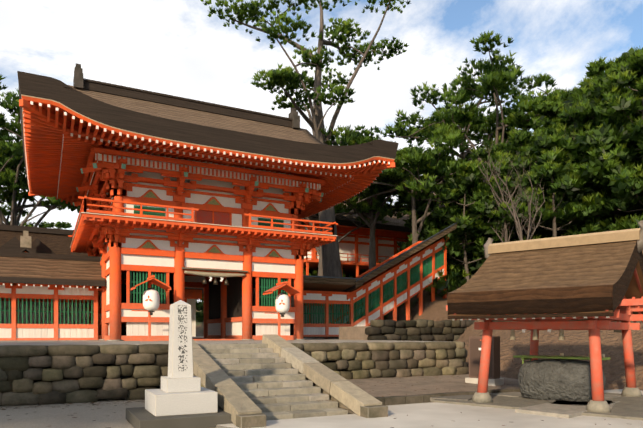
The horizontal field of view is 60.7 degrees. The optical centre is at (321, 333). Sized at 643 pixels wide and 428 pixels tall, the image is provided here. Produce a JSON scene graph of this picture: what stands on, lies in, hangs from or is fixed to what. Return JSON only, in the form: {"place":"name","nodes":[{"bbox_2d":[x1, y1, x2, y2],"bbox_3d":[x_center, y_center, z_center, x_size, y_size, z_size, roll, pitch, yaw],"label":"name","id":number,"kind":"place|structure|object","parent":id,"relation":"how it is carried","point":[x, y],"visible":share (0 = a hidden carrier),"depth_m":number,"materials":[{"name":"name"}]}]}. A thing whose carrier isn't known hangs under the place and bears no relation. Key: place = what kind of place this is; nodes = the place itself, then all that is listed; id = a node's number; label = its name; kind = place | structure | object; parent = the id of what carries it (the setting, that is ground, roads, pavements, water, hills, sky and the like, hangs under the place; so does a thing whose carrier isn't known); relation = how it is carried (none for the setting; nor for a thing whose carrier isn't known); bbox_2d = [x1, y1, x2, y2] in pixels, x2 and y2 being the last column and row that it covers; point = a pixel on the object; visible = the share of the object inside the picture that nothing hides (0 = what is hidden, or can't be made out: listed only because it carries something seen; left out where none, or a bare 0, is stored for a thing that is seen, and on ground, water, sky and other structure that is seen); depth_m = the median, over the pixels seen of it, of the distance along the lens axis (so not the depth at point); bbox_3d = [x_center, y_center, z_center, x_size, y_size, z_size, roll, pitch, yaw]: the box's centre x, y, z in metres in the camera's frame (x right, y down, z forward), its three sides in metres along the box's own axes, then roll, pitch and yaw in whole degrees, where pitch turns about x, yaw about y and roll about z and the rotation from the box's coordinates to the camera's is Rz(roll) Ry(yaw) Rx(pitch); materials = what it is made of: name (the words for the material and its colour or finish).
{"place":"outdoors","nodes":[
{"label":"outdoors","id":0,"kind":"place"},
{"bbox_2d":[0,224,203,336],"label":"shrine buildings","id":1,"kind":"structure","parent":0,"point":[13,238],"depth_m":31.38,"materials":[{"name":"brown paint"}]},
{"bbox_2d":[0,250,642,427],"bbox_3d":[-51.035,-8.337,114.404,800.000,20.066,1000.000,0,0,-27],"label":"ground","id":2,"kind":"structure","parent":0,"point":[419,408],"depth_m":13.01,"materials":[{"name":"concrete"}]},
{"bbox_2d":[44,221,71,228],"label":"trees","id":3,"kind":"object","parent":2,"relation":"on","point":[60,225],"depth_m":77.72,"materials":[{"name":"green plant"}]},
{"bbox_2d":[126,300,232,427],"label":"stone monument","id":4,"kind":"object","parent":2,"relation":"on","point":[181,398],"visible":0.94,"depth_m":10.07,"materials":[{"name":"stone"}]},
{"bbox_2d":[0,319,474,405],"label":"terrace walls","id":5,"kind":"structure","parent":2,"relation":"on","point":[43,372],"depth_m":14.17,"materials":[{"name":"stone"}]},
{"bbox_2d":[0,199,48,227],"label":"pine","id":6,"kind":"object","parent":5,"relation":"on","point":[5,212],"visible":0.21,"depth_m":42.02,"materials":[{"name":"green plant"}]},
{"bbox_2d":[0,74,80,226],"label":"pine","id":7,"kind":"object","parent":5,"relation":"on","point":[13,180],"visible":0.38,"depth_m":38.39,"materials":[{"name":"green plant"}]},
{"bbox_2d":[0,251,104,340],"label":"corridor","id":8,"kind":"object","parent":5,"relation":"on","point":[43,296],"visible":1,"depth_m":23.12,"materials":[{"name":"brown paint"}]},
{"bbox_2d":[131,271,170,340],"bbox_3d":[-6.240,-1.020,20.085,1.280,2.600,1.060,0,0,-27],"label":"lantern","id":9,"kind":"object","parent":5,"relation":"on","point":[151,300],"visible":1,"depth_m":19.90,"materials":[{"name":"paper"}]},
{"bbox_2d":[17,63,398,340],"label":"shrine gate","id":10,"kind":"structure","parent":5,"relation":"on","point":[178,195],"depth_m":21.96,"materials":[{"name":"wood"}]},
{"bbox_2d":[263,277,300,339],"bbox_3d":[-1.620,-1.020,22.428,1.280,2.600,1.060,0,0,-27],"label":"lantern","id":11,"kind":"object","parent":5,"relation":"on","point":[282,303],"visible":0.98,"depth_m":22.24,"materials":[{"name":"paper"}]},
{"bbox_2d":[303,275,362,337],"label":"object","id":12,"kind":"structure","parent":5,"relation":"on","point":[323,296],"depth_m":28.78,"materials":[{"name":"white paint"}]},
{"bbox_2d":[193,362,349,409],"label":"stair side walls","id":13,"kind":"structure","parent":2,"relation":"on","point":[340,404],"depth_m":12.83,"materials":[{"name":"stone"}]},
{"bbox_2d":[192,334,387,427],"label":"stone stairs","id":14,"kind":"structure","parent":2,"relation":"on","point":[255,370],"depth_m":12.03,"materials":[{"name":"beige stone"}]},
{"bbox_2d":[200,0,410,276],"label":"pine","id":15,"kind":"object","parent":2,"relation":"on","point":[331,263],"visible":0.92,"depth_m":33.20,"materials":[{"name":"green plant"}]},
{"bbox_2d":[251,64,457,186],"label":"pine limbs","id":16,"kind":"object","parent":15,"relation":"attached to","point":[278,77],"visible":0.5,"depth_m":32.32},
{"bbox_2d":[0,343,610,427],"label":"fallen needles and leaves","id":17,"kind":"object","parent":2,"relation":"on","point":[92,403],"visible":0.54,"depth_m":12.98,"materials":[{"name":"brown plant"}]},
{"bbox_2d":[298,193,405,275],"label":"pine","id":18,"kind":"object","parent":2,"relation":"on","point":[379,202],"visible":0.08,"depth_m":41.57,"materials":[{"name":"green plant"}]},
{"bbox_2d":[337,145,441,268],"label":"pine","id":19,"kind":"object","parent":2,"relation":"on","point":[371,225],"visible":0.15,"depth_m":41.18,"materials":[{"name":"green plant"}]},
{"bbox_2d":[324,222,456,338],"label":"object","id":20,"kind":"object","parent":2,"relation":"on","point":[395,281],"visible":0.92,"depth_m":31.79,"materials":[{"name":"green paint"}]},
{"bbox_2d":[319,125,490,244],"bbox_3d":[5.671,-8.082,36.741,13.873,10.530,10.433,0,0,-27],"label":"pine","id":21,"kind":"object","parent":2,"relation":"on","point":[411,191],"visible":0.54,"depth_m":34.87,"materials":[{"name":"green plant"}]},
{"bbox_2d":[196,47,642,332],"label":"hill pines","id":22,"kind":"object","parent":2,"relation":"on","point":[604,110],"visible":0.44,"depth_m":30.79,"materials":[{"name":"green plant"}]},
{"bbox_2d":[373,29,534,161],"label":"pine","id":23,"kind":"object","parent":2,"relation":"on","point":[399,128],"visible":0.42,"depth_m":44.15,"materials":[{"name":"green plant"}]},
{"bbox_2d":[465,336,503,385],"bbox_3d":[4.899,0.835,16.518,0.950,1.500,0.600,0,0,43],"label":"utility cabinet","id":24,"kind":"object","parent":2,"relation":"on","point":[475,345],"visible":0.62,"depth_m":16.37,"materials":[{"name":"metal"}]},
{"bbox_2d":[417,65,568,183],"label":"pine","id":25,"kind":"object","parent":2,"relation":"on","point":[494,82],"visible":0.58,"depth_m":40.53,"materials":[{"name":"green plant"}]},
{"bbox_2d":[473,138,526,242],"bbox_3d":[10.509,-7.479,32.207,3.658,8.661,1.892,0,0,-12],"label":"bare tree","id":26,"kind":"object","parent":2,"relation":"on","point":[505,231],"visible":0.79,"depth_m":32.00,"materials":[{"name":"brown wood"}]},
{"bbox_2d":[486,148,544,240],"bbox_3d":[10.359,-6.423,29.004,2.967,7.210,2.638,0,0,-44],"label":"bare tree","id":27,"kind":"object","parent":2,"relation":"on","point":[519,228],"visible":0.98,"depth_m":28.71,"materials":[{"name":"brown wood"}]},
{"bbox_2d":[430,220,642,419],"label":"water pavilion","id":28,"kind":"structure","parent":2,"relation":"on","point":[592,283],"depth_m":12.32,"materials":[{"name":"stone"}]},
{"bbox_2d":[0,0,642,301],"label":"sky","id":29,"kind":"structure","parent":0,"point":[170,47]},
{"bbox_2d":[298,203,411,277],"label":"shrine hall","id":30,"kind":"structure","parent":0,"point":[354,245],"depth_m":46.47,"materials":[{"name":"wood"}]}
]}

